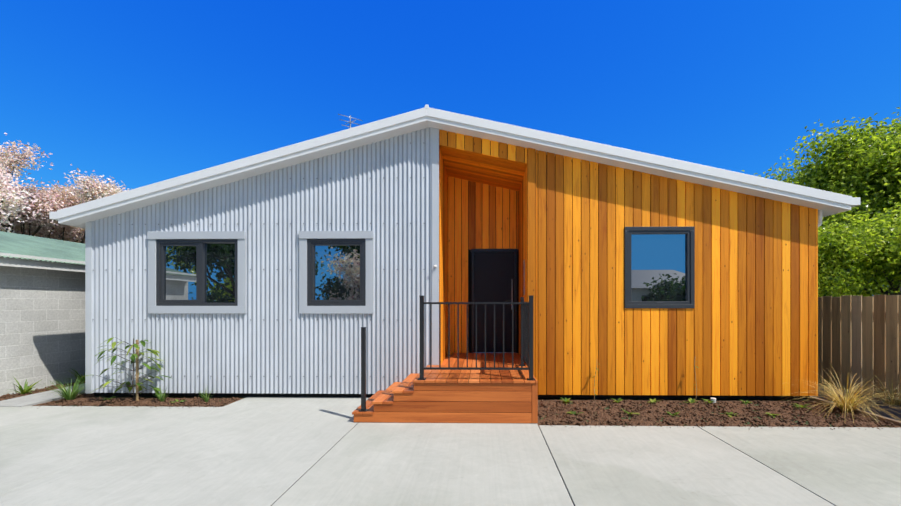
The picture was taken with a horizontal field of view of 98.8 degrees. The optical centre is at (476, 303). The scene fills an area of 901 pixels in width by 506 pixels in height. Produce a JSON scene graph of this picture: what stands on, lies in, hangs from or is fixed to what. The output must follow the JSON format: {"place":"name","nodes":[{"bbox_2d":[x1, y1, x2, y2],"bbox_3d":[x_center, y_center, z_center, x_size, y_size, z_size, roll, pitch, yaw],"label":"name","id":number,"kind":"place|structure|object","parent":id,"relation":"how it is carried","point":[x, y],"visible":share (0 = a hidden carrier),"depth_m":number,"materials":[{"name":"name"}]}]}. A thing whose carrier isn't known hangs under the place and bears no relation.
{"place":"outdoors","nodes":[
{"label":"outdoors","id":0,"kind":"place"},
{"bbox_2d":[0,383,84,406],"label":"side path","id":1,"kind":"structure","parent":0,"point":[31,399],"depth_m":6.01,"materials":[{"name":"concrete"}]},
{"bbox_2d":[92,127,431,393],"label":"corrugated wall","id":2,"kind":"structure","parent":0,"point":[272,340],"depth_m":6.14,"materials":[{"name":"metal"}]},
{"bbox_2d":[147,231,246,313],"bbox_3d":[-4.459,-0.497,6.187,1.570,1.310,0.134,0,0,1],"label":"window","id":3,"kind":"structure","parent":2,"relation":"attached to","point":[197,272],"depth_m":6.16,"materials":[{"name":"grey glass"}]},
{"bbox_2d":[85,128,438,393],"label":"corner flashings","id":4,"kind":"object","parent":2,"relation":"attached to","point":[435,270],"visible":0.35,"depth_m":6.08,"materials":[{"name":"metal"}]},
{"bbox_2d":[299,231,373,313],"bbox_3d":[-2.218,-0.497,6.144,1.182,1.310,0.134,0,0,1],"label":"window","id":5,"kind":"structure","parent":2,"relation":"attached to","point":[336,272],"depth_m":6.11,"materials":[{"name":"grey glass"}]},
{"bbox_2d":[0,397,900,505],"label":"concrete yard","id":6,"kind":"structure","parent":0,"point":[258,451],"depth_m":3.68,"materials":[{"name":"grey concrete"}]},
{"bbox_2d":[352,353,537,422],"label":"entry steps","id":7,"kind":"structure","parent":6,"relation":"on","point":[473,396],"depth_m":4.87,"materials":[{"name":"brown wood"}]},
{"bbox_2d":[358,295,534,411],"bbox_3d":[-0.365,0.635,5.476,2.244,1.477,1.210,0,0,1],"label":"balustrade","id":8,"kind":"object","parent":7,"relation":"on","point":[527,333],"visible":1,"depth_m":4.91,"materials":[{"name":"black metal"}]},
{"bbox_2d":[271,422,834,505],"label":"concrete joint","id":9,"kind":"object","parent":6,"relation":"on","point":[546,444],"depth_m":3.54,"materials":[{"name":"grey concrete"}]},
{"bbox_2d":[0,0,900,197],"label":"sky","id":10,"kind":"structure","parent":0,"point":[136,93],"materials":[{"name":"blue"}]},
{"bbox_2d":[439,145,526,190],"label":"porch ceiling","id":11,"kind":"structure","parent":0,"point":[484,169],"depth_m":6.71,"materials":[{"name":"orange wood"}]},
{"bbox_2d":[447,132,524,161],"bbox_3d":[0.132,-0.644,6.847,1.495,4.305,1.490,0,0,1],"label":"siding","id":12,"kind":"object","parent":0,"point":[490,146],"depth_m":6.10,"materials":[{"name":"orange wood"}]},
{"bbox_2d":[73,383,900,426],"bbox_3d":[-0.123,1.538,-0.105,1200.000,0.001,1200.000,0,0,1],"label":"ground","id":13,"kind":"structure","parent":0,"point":[545,399],"depth_m":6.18,"materials":[{"name":"brown soil"}]},
{"bbox_2d":[0,397,64,405],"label":"edging","id":14,"kind":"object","parent":13,"relation":"on","point":[2,398],"visible":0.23,"depth_m":6.11,"materials":[{"name":"grey concrete"}]},
{"bbox_2d":[0,266,84,396],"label":"block wall","id":15,"kind":"structure","parent":13,"relation":"on","point":[42,325],"depth_m":6.95,"materials":[{"name":"concrete"}]},
{"bbox_2d":[0,231,84,264],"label":"garage roof","id":16,"kind":"structure","parent":15,"relation":"on","point":[16,243],"depth_m":8.01,"materials":[{"name":"green metal"}]},
{"bbox_2d":[0,252,84,271],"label":"gutter","id":17,"kind":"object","parent":15,"relation":"on","point":[25,263],"depth_m":6.74,"materials":[{"name":"white metal"}]},
{"bbox_2d":[5,382,94,397],"bbox_3d":[-6.948,1.523,10.732,1.540,0.072,8.950,0,0,1],"label":"soil bed","id":18,"kind":"object","parent":13,"relation":"on","point":[20,395],"visible":0.02,"depth_m":6.48,"materials":[{"name":"brown soil"}]},
{"bbox_2d":[9,368,84,393],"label":"strap plants","id":19,"kind":"object","parent":18,"relation":"on","point":[26,389],"visible":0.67,"depth_m":6.58,"materials":[{"name":"green plant"}]},
{"bbox_2d":[0,133,129,243],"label":"blossom tree","id":20,"kind":"object","parent":13,"relation":"on","point":[24,210],"visible":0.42,"depth_m":13.54,"materials":[{"name":"pink plant"}]},
{"bbox_2d":[38,397,243,406],"bbox_3d":[-5.134,1.524,5.941,2.850,0.086,0.560,0,0,1],"label":"soil bed","id":21,"kind":"object","parent":13,"relation":"on","point":[145,401],"visible":0.42,"depth_m":5.89,"materials":[{"name":"brown soil"}]},
{"bbox_2d":[80,337,172,400],"bbox_3d":[-5.293,1.025,5.934,1.133,1.066,0.900,0,0,1],"label":"staked young tree","id":22,"kind":"object","parent":21,"relation":"on","point":[137,385],"visible":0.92,"depth_m":5.95,"materials":[{"name":"green plant"}]},
{"bbox_2d":[42,377,217,401],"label":"grass tufts","id":23,"kind":"object","parent":21,"relation":"on","point":[67,394],"visible":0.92,"depth_m":6.00,"materials":[{"name":"green plant"}]},
{"bbox_2d":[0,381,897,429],"bbox_3d":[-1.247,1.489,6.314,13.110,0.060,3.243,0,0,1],"label":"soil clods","id":24,"kind":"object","parent":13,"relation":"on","point":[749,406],"visible":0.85,"depth_m":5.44,"materials":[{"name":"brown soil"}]},
{"bbox_2d":[94,155,809,398],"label":"house","id":25,"kind":"structure","parent":13,"relation":"on","point":[469,351],"depth_m":6.22,"materials":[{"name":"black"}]},
{"bbox_2d":[49,105,859,228],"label":"roof","id":26,"kind":"structure","parent":25,"relation":"on","point":[827,203],"depth_m":5.88,"materials":[{"name":"white paint"}]},
{"bbox_2d":[338,114,361,127],"bbox_3d":[-2.589,-3.158,7.954,0.441,1.450,0.603,0,0,1],"label":"roof antenna","id":27,"kind":"object","parent":26,"relation":"on","point":[350,117],"visible":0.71,"depth_m":7.93,"materials":[{"name":"silver metal"}]},
{"bbox_2d":[471,249,517,353],"bbox_3d":[0.353,-0.049,7.574,0.910,2.055,0.128,0,0,1],"label":"front door","id":28,"kind":"structure","parent":25,"relation":"attached to","point":[494,275],"depth_m":7.58,"materials":[{"name":"black wood"}]},
{"bbox_2d":[433,260,715,403],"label":"fittings","id":29,"kind":"object","parent":25,"relation":"attached to","point":[714,400],"visible":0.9,"depth_m":6.48,"materials":[{"name":"white plastic"}]},
{"bbox_2d":[439,129,817,395],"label":"timber wall","id":30,"kind":"structure","parent":25,"relation":"attached to","point":[747,325],"depth_m":6.03,"materials":[{"name":"orange wood"}]},
{"bbox_2d":[818,210,822,226],"bbox_3d":[5.358,0.020,6.247,0.077,2.977,0.520,0,0,-3],"label":"downpipe","id":31,"kind":"object","parent":30,"relation":"attached to","point":[820,214],"visible":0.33,"depth_m":6.00,"materials":[{"name":"white metal"}]},
{"bbox_2d":[624,227,694,307],"bbox_3d":[2.860,-0.564,6.056,1.080,1.273,0.108,0,0,1],"label":"window","id":32,"kind":"structure","parent":25,"relation":"attached to","point":[659,267],"depth_m":6.04,"materials":[{"name":"grey"}]},
{"bbox_2d":[103,396,811,417],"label":"seedlings","id":33,"kind":"object","parent":13,"relation":"on","point":[690,400],"visible":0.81,"depth_m":5.82,"materials":[{"name":"green plant"}]},
{"bbox_2d":[741,107,900,296],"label":"tree","id":34,"kind":"object","parent":13,"relation":"on","point":[865,167],"visible":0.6,"depth_m":11.96,"materials":[{"name":"green plant"}]},
{"bbox_2d":[776,363,900,420],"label":"tussocks","id":35,"kind":"object","parent":13,"relation":"on","point":[845,404],"visible":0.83,"depth_m":5.42,"materials":[{"name":"beige plant"}]},
{"bbox_2d":[806,396,900,425],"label":"path edging","id":36,"kind":"object","parent":13,"relation":"on","point":[893,421],"depth_m":5.18,"materials":[{"name":"grey concrete"}]},
{"bbox_2d":[818,223,895,296],"bbox_3d":[9.708,-0.383,11.850,5.127,3.992,5.394,0,0,1],"label":"bush","id":37,"kind":"object","parent":13,"relation":"on","point":[871,288],"visible":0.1,"depth_m":9.92,"materials":[{"name":"green plant"}]},
{"bbox_2d":[818,295,900,402],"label":"paling fence","id":38,"kind":"object","parent":13,"relation":"on","point":[859,336],"visible":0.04,"depth_m":6.51,"materials":[{"name":"brown wood"}]},
{"bbox_2d":[818,191,900,296],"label":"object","id":39,"kind":"object","parent":13,"relation":"on","point":[870,241],"visible":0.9,"depth_m":9.26,"materials":[{"name":"green plant"}]},
{"bbox_2d":[813,384,900,420],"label":"dark path","id":40,"kind":"structure","parent":0,"point":[892,409],"depth_m":5.72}
]}

